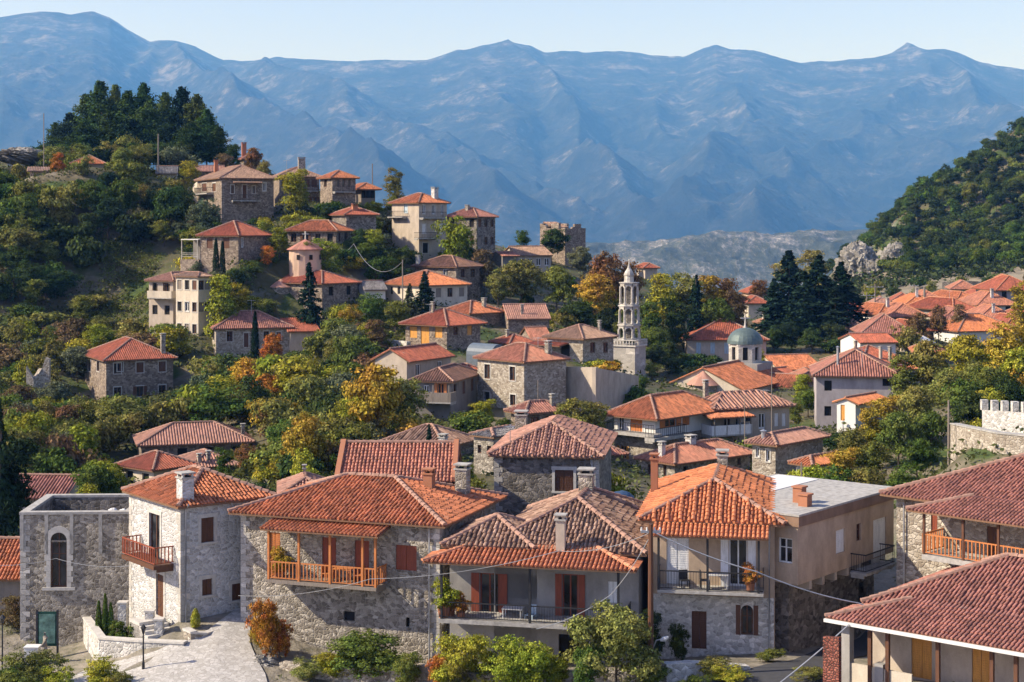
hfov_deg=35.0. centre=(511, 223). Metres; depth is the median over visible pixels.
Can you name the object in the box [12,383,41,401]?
bush
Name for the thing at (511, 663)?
leafy shrub
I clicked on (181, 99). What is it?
pine tree
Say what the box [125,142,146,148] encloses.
bush
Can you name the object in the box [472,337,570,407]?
stone house
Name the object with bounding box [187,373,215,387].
tree
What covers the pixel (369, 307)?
tree
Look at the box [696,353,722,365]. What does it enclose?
bush
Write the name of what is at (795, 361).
stone house
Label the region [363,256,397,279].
tree
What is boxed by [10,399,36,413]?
bush
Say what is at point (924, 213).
evergreen shrub
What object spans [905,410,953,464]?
tree
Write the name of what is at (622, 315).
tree
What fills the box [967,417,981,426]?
bush
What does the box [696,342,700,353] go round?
window
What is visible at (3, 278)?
bush
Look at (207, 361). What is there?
tree
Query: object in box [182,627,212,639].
planter wall
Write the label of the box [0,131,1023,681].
ground
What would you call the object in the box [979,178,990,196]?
evergreen shrub
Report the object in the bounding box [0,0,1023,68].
sky
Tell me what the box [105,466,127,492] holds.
tree
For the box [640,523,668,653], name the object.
utility pole
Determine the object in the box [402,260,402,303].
utility pole
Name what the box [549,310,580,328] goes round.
bush
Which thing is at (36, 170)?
stone house
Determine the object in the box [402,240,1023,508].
village undergrowth
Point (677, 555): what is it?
door
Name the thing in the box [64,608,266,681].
paved street
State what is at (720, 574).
balcony table
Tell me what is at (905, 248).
evergreen shrub
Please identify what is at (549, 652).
leafy shrub
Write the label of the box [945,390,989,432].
tree
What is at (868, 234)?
evergreen tree
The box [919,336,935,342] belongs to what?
garden parasol
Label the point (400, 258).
bush
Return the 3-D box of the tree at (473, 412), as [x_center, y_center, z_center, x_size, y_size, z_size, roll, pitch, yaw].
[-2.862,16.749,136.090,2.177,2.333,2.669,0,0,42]
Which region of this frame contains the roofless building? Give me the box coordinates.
[19,493,128,646]
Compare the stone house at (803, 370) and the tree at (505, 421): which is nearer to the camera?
the tree at (505, 421)
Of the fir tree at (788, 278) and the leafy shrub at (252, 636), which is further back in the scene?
the fir tree at (788, 278)
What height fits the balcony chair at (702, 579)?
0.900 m
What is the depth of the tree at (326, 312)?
213.37 m
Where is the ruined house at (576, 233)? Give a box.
[540,221,585,267]
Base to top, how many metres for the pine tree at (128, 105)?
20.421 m
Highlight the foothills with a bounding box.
[586,229,867,297]
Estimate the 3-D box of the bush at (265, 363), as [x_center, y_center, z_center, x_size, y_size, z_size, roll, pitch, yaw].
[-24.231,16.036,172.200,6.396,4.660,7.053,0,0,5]
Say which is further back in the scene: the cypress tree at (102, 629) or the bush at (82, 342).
the bush at (82, 342)
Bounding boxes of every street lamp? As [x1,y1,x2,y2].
[0,614,4,669]
[140,624,145,669]
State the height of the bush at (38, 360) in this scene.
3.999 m
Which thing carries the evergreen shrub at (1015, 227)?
on the ground at (288, 307)
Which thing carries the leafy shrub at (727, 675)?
on the ground at (288, 307)
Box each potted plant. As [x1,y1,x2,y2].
[270,545,294,576]
[429,576,462,617]
[443,586,461,616]
[452,591,473,616]
[740,562,763,590]
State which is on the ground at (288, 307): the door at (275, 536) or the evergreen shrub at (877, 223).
the evergreen shrub at (877, 223)
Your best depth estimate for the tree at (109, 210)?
246.40 m
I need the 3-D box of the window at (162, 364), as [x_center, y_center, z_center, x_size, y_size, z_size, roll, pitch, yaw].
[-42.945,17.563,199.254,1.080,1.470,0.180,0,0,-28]
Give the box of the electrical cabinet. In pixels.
[23,644,41,660]
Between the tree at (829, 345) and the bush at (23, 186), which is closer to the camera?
the tree at (829, 345)
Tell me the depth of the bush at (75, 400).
172.13 m
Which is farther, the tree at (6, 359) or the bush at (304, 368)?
the tree at (6, 359)
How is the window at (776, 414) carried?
in the stone house at (727, 421)
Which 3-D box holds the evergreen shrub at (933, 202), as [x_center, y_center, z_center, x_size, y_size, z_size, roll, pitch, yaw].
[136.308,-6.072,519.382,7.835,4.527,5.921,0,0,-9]
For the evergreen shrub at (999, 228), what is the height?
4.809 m
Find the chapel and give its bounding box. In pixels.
[270,231,361,317]
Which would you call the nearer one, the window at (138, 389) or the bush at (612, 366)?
the bush at (612, 366)
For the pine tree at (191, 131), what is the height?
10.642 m
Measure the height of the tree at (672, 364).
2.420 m
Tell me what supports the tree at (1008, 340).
on the ground at (288, 307)
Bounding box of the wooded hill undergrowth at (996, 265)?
[819,122,1023,294]
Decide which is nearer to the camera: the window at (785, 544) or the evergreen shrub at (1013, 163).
the window at (785, 544)
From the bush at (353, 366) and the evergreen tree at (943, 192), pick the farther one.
the evergreen tree at (943, 192)
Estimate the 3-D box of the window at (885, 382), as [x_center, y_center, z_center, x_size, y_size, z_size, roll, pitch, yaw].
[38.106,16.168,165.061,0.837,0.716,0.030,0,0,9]
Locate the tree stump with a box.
[41,632,48,663]
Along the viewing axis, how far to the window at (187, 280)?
215.67 m
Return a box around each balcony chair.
[322,563,331,580]
[524,604,536,619]
[679,569,689,587]
[699,569,709,588]
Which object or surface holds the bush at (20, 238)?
on the ground at (288, 307)
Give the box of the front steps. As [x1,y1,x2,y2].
[130,614,169,638]
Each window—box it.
[51,533,66,586]
[96,360,99,372]
[113,362,121,374]
[113,386,121,395]
[117,361,123,371]
[128,471,132,482]
[133,385,146,396]
[136,361,143,373]
[153,305,157,313]
[158,360,166,372]
[158,384,166,393]
[165,305,169,314]
[177,279,181,289]
[177,300,181,311]
[178,448,186,455]
[184,279,189,289]
[184,301,189,311]
[184,323,189,332]
[192,279,196,290]
[192,301,196,312]
[192,323,196,333]
[197,512,217,545]
[198,279,204,290]
[198,301,204,312]
[198,574,215,598]
[202,182,206,191]
[204,279,210,289]
[207,238,212,247]
[224,238,228,247]
[226,330,232,341]
[228,579,240,603]
[230,184,234,193]
[252,185,255,193]
[262,182,266,191]
[263,330,269,340]
[276,331,281,341]
[291,233,295,241]
[297,255,320,259]
[300,233,310,241]
[302,179,309,186]
[309,197,319,202]
[312,179,316,186]
[328,234,332,241]
[329,287,332,295]
[361,190,364,197]
[370,191,374,197]
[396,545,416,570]
[403,204,407,213]
[410,326,416,337]
[416,364,419,375]
[422,204,425,214]
[422,223,426,233]
[422,242,428,253]
[431,204,435,214]
[435,327,441,337]
[436,288,440,296]
[447,288,451,296]
[453,327,456,334]
[459,287,463,296]
[467,325,471,334]
[470,219,473,226]
[471,269,474,276]
[483,390,489,400]
[484,363,490,379]
[509,365,515,381]
[509,393,515,405]
[531,417,538,422]
[536,258,540,265]
[544,258,548,264]
[551,466,576,492]
[561,344,569,356]
[590,342,594,352]
[603,342,606,352]
[608,581,616,602]
[617,445,628,459]
[619,418,623,429]
[648,464,650,474]
[660,418,680,427]
[664,465,666,475]
[682,417,688,424]
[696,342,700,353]
[710,342,714,353]
[724,342,728,353]
[733,347,756,359]
[736,605,757,635]
[754,445,759,457]
[765,448,770,462]
[775,413,777,425]
[779,537,791,562]
[782,413,784,425]
[824,381,831,390]
[824,406,830,415]
[836,529,843,552]
[841,405,844,420]
[856,524,858,540]
[883,379,890,385]
[932,515,936,533]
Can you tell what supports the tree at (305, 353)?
on the ground at (288, 307)
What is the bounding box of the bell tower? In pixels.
[613,259,646,376]
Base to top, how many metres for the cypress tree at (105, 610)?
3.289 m
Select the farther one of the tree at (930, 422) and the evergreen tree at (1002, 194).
the evergreen tree at (1002, 194)
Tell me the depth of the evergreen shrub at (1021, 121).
591.09 m
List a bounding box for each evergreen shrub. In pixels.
[825,257,834,272]
[825,262,834,272]
[858,232,867,245]
[869,234,888,242]
[871,217,885,227]
[883,224,901,235]
[889,208,896,222]
[896,201,912,210]
[899,232,913,239]
[900,243,921,261]
[903,186,916,199]
[903,249,916,261]
[912,187,936,203]
[912,250,929,262]
[913,176,924,188]
[914,185,928,193]
[915,248,935,260]
[919,176,935,185]
[919,237,933,248]
[920,210,931,218]
[921,230,940,241]
[924,206,944,217]
[925,180,943,187]
[926,197,948,209]
[927,228,946,238]
[930,185,940,194]
[930,257,954,271]
[932,218,942,227]
[932,235,945,245]
[935,209,946,219]
[941,163,951,169]
[942,192,963,201]
[944,198,966,216]
[945,227,962,237]
[949,220,966,233]
[952,157,971,167]
[952,242,970,247]
[954,256,975,268]
[955,159,971,171]
[955,249,969,257]
[956,213,971,223]
[957,239,972,243]
[960,181,981,197]
[967,222,981,228]
[967,250,996,263]
[968,162,982,175]
[970,238,991,247]
[970,248,989,264]
[971,204,984,215]
[971,234,984,244]
[972,174,991,183]
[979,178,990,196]
[979,186,1001,198]
[980,149,999,158]
[980,169,991,177]
[984,162,999,174]
[984,231,1000,241]
[988,155,1004,163]
[989,136,1012,150]
[990,215,1010,228]
[990,240,1011,245]
[991,234,1009,242]
[993,171,1004,175]
[993,225,1004,232]
[999,203,1015,212]
[1001,140,1017,153]
[1002,166,1014,177]
[1004,201,1023,208]
[1004,208,1023,219]
[1005,230,1023,242]
[1007,119,1019,128]
[1007,158,1023,169]
[1007,167,1021,177]
[1007,222,1023,233]
[1012,142,1023,149]
[1014,219,1023,225]
[1015,170,1023,176]
[1017,116,1023,126]
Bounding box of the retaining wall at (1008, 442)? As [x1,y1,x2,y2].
[950,423,1023,463]
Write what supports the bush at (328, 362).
on the ground at (288, 307)
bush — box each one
[0,170,16,188]
[0,181,16,199]
[0,192,38,226]
[0,209,33,238]
[0,225,45,259]
[0,262,10,285]
[0,319,29,343]
[0,323,12,336]
[0,359,27,375]
[0,370,15,387]
[0,384,10,395]
[1,392,36,416]
[2,402,33,425]
[2,407,43,425]
[4,423,26,433]
[6,425,51,472]
[7,177,38,200]
[9,310,69,327]
[9,359,35,385]
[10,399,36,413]
[11,162,28,179]
[11,319,42,341]
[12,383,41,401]
[13,337,41,355]
[14,279,48,306]
[18,410,58,432]
[20,337,62,358]
[20,353,60,376]
[23,190,48,217]
[25,144,46,168]
[25,215,55,257]
[29,443,82,473]
[30,183,71,206]
[31,431,105,472]
[32,259,64,278]
[32,396,63,404]
[35,372,62,383]
[37,180,89,225]
[37,316,88,338]
[38,268,84,298]
[38,324,70,339]
[40,222,94,243]
[42,426,69,447]
[49,414,73,428]
[49,418,100,449]
[51,323,81,349]
[51,402,68,407]
[54,402,83,420]
[60,236,105,269]
[61,146,76,153]
[62,336,96,365]
[63,149,88,167]
[66,294,112,310]
[66,422,113,462]
[68,212,102,241]
[68,394,86,405]
[70,142,86,150]
[70,155,94,175]
[74,400,103,413]
[75,143,91,153]
[76,400,95,423]
[78,458,125,480]
[84,146,114,163]
[86,416,120,454]
[90,182,131,229]
[98,409,147,445]
[107,627,119,635]
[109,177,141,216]
[109,620,128,636]
[111,144,155,163]
[112,214,155,244]
[114,133,142,145]
[114,142,127,151]
[114,317,152,332]
[123,332,159,348]
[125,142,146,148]
[125,624,134,637]
[139,186,160,212]
[141,396,194,428]
[147,140,180,171]
[149,183,199,221]
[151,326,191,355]
[156,185,196,211]
[157,145,202,170]
[158,178,187,191]
[167,139,199,163]
[167,382,210,399]
[168,220,191,239]
[171,255,194,267]
[172,194,195,221]
[172,412,198,421]
[174,228,188,245]
[175,383,208,415]
[184,357,214,374]
[185,378,246,423]
[197,354,228,360]
[201,359,235,377]
[227,267,256,285]
[231,374,277,425]
[234,435,287,468]
[245,218,271,226]
[249,397,308,443]
[249,440,301,477]
[249,481,276,494]
[251,353,293,385]
[258,216,274,226]
[265,354,326,399]
[265,423,288,443]
[274,452,329,476]
[279,388,311,404]
[279,430,330,454]
[280,209,310,220]
[283,201,307,214]
[283,374,340,409]
[285,221,300,232]
[289,447,321,475]
[290,386,346,423]
[306,200,344,213]
[312,315,354,346]
[316,412,361,434]
[317,356,336,368]
[317,471,334,476]
[319,364,340,378]
[319,421,373,452]
[319,436,358,469]
[321,205,350,220]
[322,371,357,392]
[325,322,366,344]
[326,405,345,422]
[327,303,354,319]
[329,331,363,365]
[332,361,363,377]
[336,369,359,382]
[340,334,385,352]
[352,343,384,356]
[352,351,379,375]
[356,328,404,348]
[361,418,389,442]
[363,230,392,244]
[364,202,384,212]
[372,413,395,435]
[376,217,385,233]
[383,265,412,277]
[384,252,410,266]
[396,245,414,268]
[405,250,422,265]
[470,476,486,488]
[518,295,534,302]
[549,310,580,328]
[579,298,601,312]
[583,359,606,366]
[586,408,607,428]
[592,360,621,370]
[611,472,637,497]
[613,332,637,342]
[623,385,646,403]
[635,325,646,340]
[647,333,672,346]
[678,354,703,368]
[679,366,700,376]
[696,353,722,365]
[735,437,751,463]
[785,470,799,475]
[786,463,835,478]
[822,464,853,481]
[849,465,887,485]
[861,281,884,292]
[884,286,901,296]
[885,464,919,499]
[909,276,929,286]
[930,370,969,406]
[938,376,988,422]
[947,276,968,281]
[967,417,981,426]
[972,269,986,277]
[1008,365,1023,386]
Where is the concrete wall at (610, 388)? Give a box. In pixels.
[566,367,638,421]
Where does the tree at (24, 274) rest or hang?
on the ground at (288, 307)
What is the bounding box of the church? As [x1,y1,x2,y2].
[667,314,809,392]
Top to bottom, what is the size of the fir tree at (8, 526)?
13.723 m
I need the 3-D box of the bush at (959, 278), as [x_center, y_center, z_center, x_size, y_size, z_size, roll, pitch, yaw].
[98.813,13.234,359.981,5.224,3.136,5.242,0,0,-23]
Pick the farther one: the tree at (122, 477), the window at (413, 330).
the window at (413, 330)
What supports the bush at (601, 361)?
on the ground at (288, 307)
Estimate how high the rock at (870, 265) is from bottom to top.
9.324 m
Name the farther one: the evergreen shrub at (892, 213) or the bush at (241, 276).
the evergreen shrub at (892, 213)
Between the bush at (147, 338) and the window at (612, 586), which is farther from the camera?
the bush at (147, 338)
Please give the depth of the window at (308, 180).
263.08 m
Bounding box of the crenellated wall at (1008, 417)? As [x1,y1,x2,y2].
[980,399,1023,432]
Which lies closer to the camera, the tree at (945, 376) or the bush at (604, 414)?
the tree at (945, 376)
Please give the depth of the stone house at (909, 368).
183.38 m
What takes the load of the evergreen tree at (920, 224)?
on the ground at (288, 307)
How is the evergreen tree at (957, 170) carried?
on the ground at (288, 307)
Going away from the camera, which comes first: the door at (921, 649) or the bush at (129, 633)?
the door at (921, 649)
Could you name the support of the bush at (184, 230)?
on the ground at (288, 307)
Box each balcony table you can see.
[333,567,352,582]
[502,606,523,618]
[709,573,727,589]
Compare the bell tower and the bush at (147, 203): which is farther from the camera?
the bush at (147, 203)
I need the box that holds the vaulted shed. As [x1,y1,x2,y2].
[466,343,501,365]
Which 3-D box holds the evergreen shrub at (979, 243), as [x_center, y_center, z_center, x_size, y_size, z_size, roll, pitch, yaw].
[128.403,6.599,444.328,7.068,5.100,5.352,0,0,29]
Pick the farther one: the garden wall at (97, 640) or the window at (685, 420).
the window at (685, 420)
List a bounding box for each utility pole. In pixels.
[43,113,43,166]
[157,134,158,176]
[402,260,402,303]
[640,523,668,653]
[744,395,744,444]
[771,366,771,430]
[874,284,878,301]
[947,400,949,464]
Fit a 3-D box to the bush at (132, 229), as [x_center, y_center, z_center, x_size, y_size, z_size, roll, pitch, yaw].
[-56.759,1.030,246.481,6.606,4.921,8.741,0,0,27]
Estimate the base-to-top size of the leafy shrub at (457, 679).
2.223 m
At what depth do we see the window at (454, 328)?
187.33 m
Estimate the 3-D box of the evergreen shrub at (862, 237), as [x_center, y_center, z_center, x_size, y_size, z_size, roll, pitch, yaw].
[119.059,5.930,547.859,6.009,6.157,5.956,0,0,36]
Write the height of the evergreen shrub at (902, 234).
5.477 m
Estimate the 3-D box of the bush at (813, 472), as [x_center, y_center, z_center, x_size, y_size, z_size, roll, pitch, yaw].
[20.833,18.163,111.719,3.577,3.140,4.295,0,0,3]
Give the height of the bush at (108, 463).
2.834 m
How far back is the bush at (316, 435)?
131.36 m
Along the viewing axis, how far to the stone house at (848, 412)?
150.81 m
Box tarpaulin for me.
[615,490,634,497]
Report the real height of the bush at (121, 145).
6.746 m
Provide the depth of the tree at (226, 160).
285.25 m
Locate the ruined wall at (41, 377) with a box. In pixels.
[26,357,50,388]
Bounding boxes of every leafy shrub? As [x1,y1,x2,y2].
[0,593,19,629]
[0,647,70,681]
[0,663,40,681]
[0,670,34,681]
[39,663,76,681]
[83,654,121,681]
[111,671,134,681]
[244,597,281,656]
[248,619,262,648]
[274,619,293,656]
[289,656,326,680]
[311,652,350,677]
[321,628,406,680]
[391,651,422,681]
[424,653,446,681]
[429,631,499,681]
[443,660,471,681]
[467,650,498,678]
[479,634,553,681]
[524,642,554,657]
[539,654,571,681]
[558,598,663,681]
[572,642,606,681]
[636,608,664,655]
[641,665,672,681]
[667,622,690,660]
[677,674,711,681]
[696,655,731,677]
[706,663,752,681]
[755,647,786,661]
[789,665,822,680]
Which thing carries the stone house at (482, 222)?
on the ground at (288, 307)
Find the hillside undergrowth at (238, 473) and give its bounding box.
[0,161,448,527]
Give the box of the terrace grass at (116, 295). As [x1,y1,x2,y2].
[80,237,179,336]
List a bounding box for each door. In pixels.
[147,508,161,558]
[154,570,165,616]
[242,184,246,197]
[243,332,248,346]
[271,532,279,576]
[323,537,335,577]
[355,540,368,580]
[421,326,428,343]
[434,383,446,392]
[471,573,506,612]
[555,574,584,616]
[631,419,641,431]
[667,538,688,583]
[692,611,706,648]
[721,540,755,586]
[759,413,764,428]
[872,517,884,563]
[912,638,931,679]
[973,648,988,681]
[987,526,996,555]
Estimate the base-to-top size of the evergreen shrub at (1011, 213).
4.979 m
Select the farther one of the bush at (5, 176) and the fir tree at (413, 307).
the bush at (5, 176)
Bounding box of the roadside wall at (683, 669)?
[661,660,749,681]
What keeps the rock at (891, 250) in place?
on the ground at (288, 307)
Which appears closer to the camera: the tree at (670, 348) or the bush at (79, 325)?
the tree at (670, 348)
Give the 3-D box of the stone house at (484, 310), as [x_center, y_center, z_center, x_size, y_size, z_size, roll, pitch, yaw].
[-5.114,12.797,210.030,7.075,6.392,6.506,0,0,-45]
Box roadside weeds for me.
[3,516,953,681]
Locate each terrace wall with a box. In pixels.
[386,339,410,348]
[942,281,981,289]
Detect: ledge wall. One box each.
[279,660,433,681]
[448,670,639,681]
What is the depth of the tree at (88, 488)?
117.97 m
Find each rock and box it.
[0,147,41,164]
[254,652,280,666]
[833,240,877,284]
[863,258,886,274]
[880,242,904,259]
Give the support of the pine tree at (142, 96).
on the ground at (288, 307)
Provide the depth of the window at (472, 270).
239.63 m
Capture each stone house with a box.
[0,536,19,611]
[19,473,79,509]
[27,166,49,176]
[69,154,105,167]
[84,333,177,399]
[115,450,198,482]
[121,464,276,626]
[132,420,255,455]
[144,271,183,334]
[155,165,178,178]
[173,271,213,335]
[178,448,238,469]
[180,220,271,273]
[191,165,224,181]
[193,160,277,224]
[210,300,294,358]
[227,462,507,662]
[238,142,261,169]
[273,157,320,206]
[276,464,323,492]
[280,317,319,352]
[284,219,354,247]
[316,170,359,205]
[327,204,379,234]
[334,439,461,483]
[356,182,381,205]
[357,280,387,300]
[370,342,455,390]
[380,423,473,455]
[384,269,471,305]
[387,187,450,261]
[398,301,487,349]
[408,363,478,419]
[411,255,484,299]
[421,467,648,663]
[446,298,503,324]
[447,205,498,259]
[459,362,477,393]
[469,424,514,475]
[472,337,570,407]
[486,409,617,515]
[488,329,535,345]
[493,251,519,267]
[501,303,550,332]
[503,393,566,423]
[504,245,552,274]
[519,326,548,347]
[528,320,618,364]
[606,390,719,465]
[611,445,629,465]
[633,434,751,477]
[636,262,660,281]
[636,448,787,658]
[681,318,769,361]
[701,379,796,442]
[739,285,766,298]
[742,294,766,318]
[743,426,830,475]
[752,312,768,333]
[764,353,816,370]
[769,474,895,651]
[774,366,792,372]
[787,451,844,475]
[790,367,813,389]
[809,346,898,429]
[819,340,903,363]
[824,552,1023,681]
[832,391,886,432]
[838,332,897,353]
[844,319,858,333]
[850,312,914,350]
[862,298,889,317]
[867,295,890,303]
[879,453,1023,586]
[883,301,929,319]
[888,291,905,301]
[892,287,924,303]
[896,318,939,339]
[897,332,922,351]
[897,363,919,382]
[907,290,974,318]
[908,343,947,354]
[918,289,938,296]
[927,305,967,318]
[932,289,968,298]
[934,313,1017,345]
[944,279,973,290]
[958,288,1012,309]
[964,289,975,293]
[966,303,1010,317]
[970,274,1023,303]
[994,312,1022,340]
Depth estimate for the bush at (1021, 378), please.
146.07 m
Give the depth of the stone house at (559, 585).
79.99 m
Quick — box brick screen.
[823,636,841,681]
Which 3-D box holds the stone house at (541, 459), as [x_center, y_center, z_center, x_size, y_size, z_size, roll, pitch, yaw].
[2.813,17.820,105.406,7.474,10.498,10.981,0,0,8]
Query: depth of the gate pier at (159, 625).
84.08 m
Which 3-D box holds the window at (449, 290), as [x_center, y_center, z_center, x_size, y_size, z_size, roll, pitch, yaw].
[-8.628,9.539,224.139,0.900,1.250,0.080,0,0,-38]
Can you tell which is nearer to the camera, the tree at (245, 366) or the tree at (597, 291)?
the tree at (245, 366)
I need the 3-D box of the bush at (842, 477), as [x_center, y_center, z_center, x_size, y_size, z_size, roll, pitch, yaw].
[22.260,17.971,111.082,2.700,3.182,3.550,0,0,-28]
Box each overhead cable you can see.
[0,558,123,566]
[238,533,647,595]
[348,245,401,271]
[537,540,647,628]
[654,532,863,604]
[780,624,848,681]
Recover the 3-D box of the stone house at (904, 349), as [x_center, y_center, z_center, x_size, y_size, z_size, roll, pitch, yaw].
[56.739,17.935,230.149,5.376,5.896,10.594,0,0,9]
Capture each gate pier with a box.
[117,600,128,631]
[144,609,155,618]
[153,617,164,636]
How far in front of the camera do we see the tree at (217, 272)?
221.77 m
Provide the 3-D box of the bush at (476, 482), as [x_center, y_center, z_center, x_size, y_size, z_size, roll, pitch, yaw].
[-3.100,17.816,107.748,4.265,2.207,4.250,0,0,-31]
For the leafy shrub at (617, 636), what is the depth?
71.70 m
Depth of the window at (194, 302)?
214.56 m
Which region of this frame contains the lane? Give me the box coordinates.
[710,630,867,681]
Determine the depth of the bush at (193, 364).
196.58 m
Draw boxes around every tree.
[0,244,5,264]
[0,244,35,286]
[0,277,20,303]
[0,341,30,374]
[0,342,17,354]
[0,385,39,401]
[0,398,19,535]
[0,431,40,525]
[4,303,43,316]
[4,413,51,442]
[10,259,43,298]
[18,465,42,472]
[25,206,45,229]
[31,240,64,263]
[32,144,71,168]
[34,272,63,301]
[34,380,71,401]
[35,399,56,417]
[37,122,63,146]
[42,340,65,364]
[47,113,77,147]
[49,143,66,171]
[56,144,69,162]
[57,120,104,148]
[59,93,92,144]
[59,345,89,382]
[63,178,92,204]
[70,178,115,214]
[70,294,95,318]
[70,462,121,493]
[71,80,120,142]
[74,483,102,493]
[81,322,117,344]
[85,315,112,327]
[87,196,126,239]
[87,335,106,346]
[91,111,124,148]
[91,395,152,446]
[93,141,122,153]
[95,600,101,628]
[97,170,121,189]
[99,84,126,124]
[100,393,150,426]
[101,613,107,633]
[102,593,108,635]
[104,158,155,185]
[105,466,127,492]
[107,601,113,633]
[109,118,156,144]
[111,147,133,171]
[112,329,146,338]
[114,90,140,135]
[128,99,169,168]
[129,145,154,172]
[129,184,156,203]
[129,209,161,224]
[132,82,158,134]
[144,144,157,167]
[147,220,178,246]
[148,322,188,338]
[149,111,194,153]
[153,91,174,164]
[156,86,197,137]
[171,122,215,160]
[176,245,192,255]
[177,93,222,163]
[177,226,208,248]
[178,160,201,186]
[185,197,222,230]
[187,221,215,230]
[187,261,203,271]
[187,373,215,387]
[188,355,224,375]
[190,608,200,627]
[191,108,228,164]
[199,355,248,370]
[201,351,257,383]
[202,126,237,161]
[203,274,238,339]
[206,374,242,420]
[208,270,236,288]
[212,238,218,271]
[214,447,235,475]
[215,153,234,166]
[219,241,225,273]
[225,144,241,165]
[225,391,248,419]
[227,271,253,311]
[227,284,249,294]
[227,356,257,388]
[231,295,260,308]
[233,443,258,469]
[239,260,263,273]
[241,146,263,168]
[245,397,298,433]
[246,373,280,394]
[250,298,280,315]
[250,311,259,358]
[251,456,285,481]
[254,410,288,438]
[256,159,275,175]
[256,220,270,240]
[256,249,279,263]
[258,332,282,357]
[259,246,275,264]
[263,417,301,442]
[267,227,290,260]
[267,353,322,395]
[267,389,282,398]
[275,168,310,211]
[276,409,338,465]
[280,215,305,227]
[282,350,312,359]
[286,409,330,429]
[294,262,326,329]
[295,181,309,209]
[295,215,326,221]
[301,400,324,413]
[302,325,343,357]
[311,238,344,271]
[319,206,335,218]
[321,305,343,316]
[322,345,334,360]
[324,336,343,354]
[326,453,337,471]
[334,247,366,268]
[334,395,367,424]
[336,304,363,326]
[337,361,428,436]
[340,256,366,271]
[343,316,374,324]
[346,228,370,249]
[355,292,390,323]
[357,242,376,262]
[357,322,381,340]
[363,200,383,212]
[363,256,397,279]
[363,319,389,350]
[364,229,383,250]
[364,314,387,328]
[368,248,406,260]
[371,239,385,256]
[376,210,391,231]
[380,164,405,208]
[384,194,398,211]
[384,300,410,336]
[386,376,429,430]
[402,283,419,320]
[410,271,438,316]
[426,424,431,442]
[430,214,476,260]
[437,247,469,256]
[447,410,496,433]
[462,247,477,261]
[464,409,485,420]
[468,399,496,421]
[470,463,474,482]
[471,249,498,297]
[483,268,518,306]
[494,417,512,425]
[500,259,544,302]
[515,230,532,245]
[533,265,576,311]
[540,228,571,264]
[549,312,556,323]
[554,276,581,304]
[554,403,573,417]
[558,300,596,325]
[559,398,611,426]
[566,246,593,280]
[572,273,616,314]
[579,250,623,307]
[591,306,617,331]
[601,304,618,312]
[610,309,636,324]
[610,319,622,338]
[613,359,622,370]
[614,261,645,303]
[637,374,652,388]
[639,302,649,318]
[640,301,664,344]
[640,326,667,349]
[644,273,678,329]
[644,362,662,380]
[646,344,666,371]
[659,297,695,345]
[660,356,682,373]
[661,340,683,358]
[670,272,707,324]
[677,353,695,366]
[682,274,706,348]
[697,275,725,320]
[700,297,734,324]
[715,277,744,317]
[724,289,751,326]
[748,250,805,332]
[749,279,768,298]
[750,278,788,334]
[764,324,786,353]
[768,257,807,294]
[774,321,804,352]
[778,270,831,337]
[789,399,803,426]
[790,374,811,400]
[794,255,848,334]
[794,389,814,417]
[797,327,823,353]
[798,249,831,285]
[816,286,855,339]
[818,336,840,351]
[819,446,861,479]
[820,323,847,342]
[823,431,856,451]
[829,261,869,322]
[834,427,870,467]
[855,407,889,452]
[855,441,891,478]
[863,394,903,425]
[864,231,873,243]
[864,288,881,301]
[866,220,875,231]
[871,228,883,236]
[871,410,925,470]
[873,236,890,247]
[874,259,892,268]
[876,212,890,223]
[878,243,886,250]
[884,208,897,215]
[886,259,905,271]
[887,354,918,408]
[888,325,922,350]
[896,385,936,422]
[897,210,915,222]
[898,224,919,236]
[899,261,919,273]
[900,236,916,248]
[900,438,941,476]
[901,197,915,208]
[902,221,915,227]
[904,312,935,340]
[905,203,922,217]
[905,339,949,387]
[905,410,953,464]
[906,193,922,204]
[914,221,924,230]
[914,236,924,246]
[918,256,933,271]
[921,365,967,416]
[924,218,936,230]
[925,281,937,291]
[928,304,948,342]
[930,255,944,266]
[931,171,942,179]
[936,188,948,200]
[936,244,949,252]
[938,332,994,388]
[940,174,953,184]
[943,249,957,268]
[944,167,955,173]
[944,232,959,247]
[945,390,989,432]
[947,172,960,180]
[948,186,961,194]
[949,191,961,202]
[949,304,968,323]
[952,238,968,242]
[953,168,965,173]
[959,359,983,380]
[959,364,1016,389]
[961,212,982,222]
[961,225,977,238]
[963,171,974,181]
[964,193,976,210]
[965,151,975,157]
[971,152,987,166]
[975,385,1007,410]
[976,216,992,227]
[977,225,995,231]
[979,138,990,147]
[979,228,991,234]
[980,275,993,281]
[980,321,1023,371]
[981,202,995,218]
[981,243,991,253]
[983,229,1000,238]
[985,385,1023,402]
[986,194,992,202]
[987,140,995,148]
[987,243,1004,259]
[988,193,1003,210]
[988,374,1023,403]
[989,175,996,181]
[990,181,1003,187]
[994,190,1009,203]
[995,250,1023,264]
[996,130,1007,138]
[996,175,1004,182]
[999,179,1021,192]
[999,244,1016,263]
[1000,177,1010,183]
[1000,345,1023,379]
[1002,227,1012,235]
[1003,278,1023,341]
[1005,147,1021,159]
[1006,191,1020,201]
[1007,177,1023,189]
[1010,241,1023,251]
[1011,234,1023,241]
[1012,154,1023,162]
[1014,124,1023,136]
[1014,181,1023,189]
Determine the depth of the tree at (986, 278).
329.90 m
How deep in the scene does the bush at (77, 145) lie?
299.05 m
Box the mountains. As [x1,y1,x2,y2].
[0,11,1023,247]
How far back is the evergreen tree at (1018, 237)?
439.54 m
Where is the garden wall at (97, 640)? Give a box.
[82,616,187,661]
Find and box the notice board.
[36,610,58,655]
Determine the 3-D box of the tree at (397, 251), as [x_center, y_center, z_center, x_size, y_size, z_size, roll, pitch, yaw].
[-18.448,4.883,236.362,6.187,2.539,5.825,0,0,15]

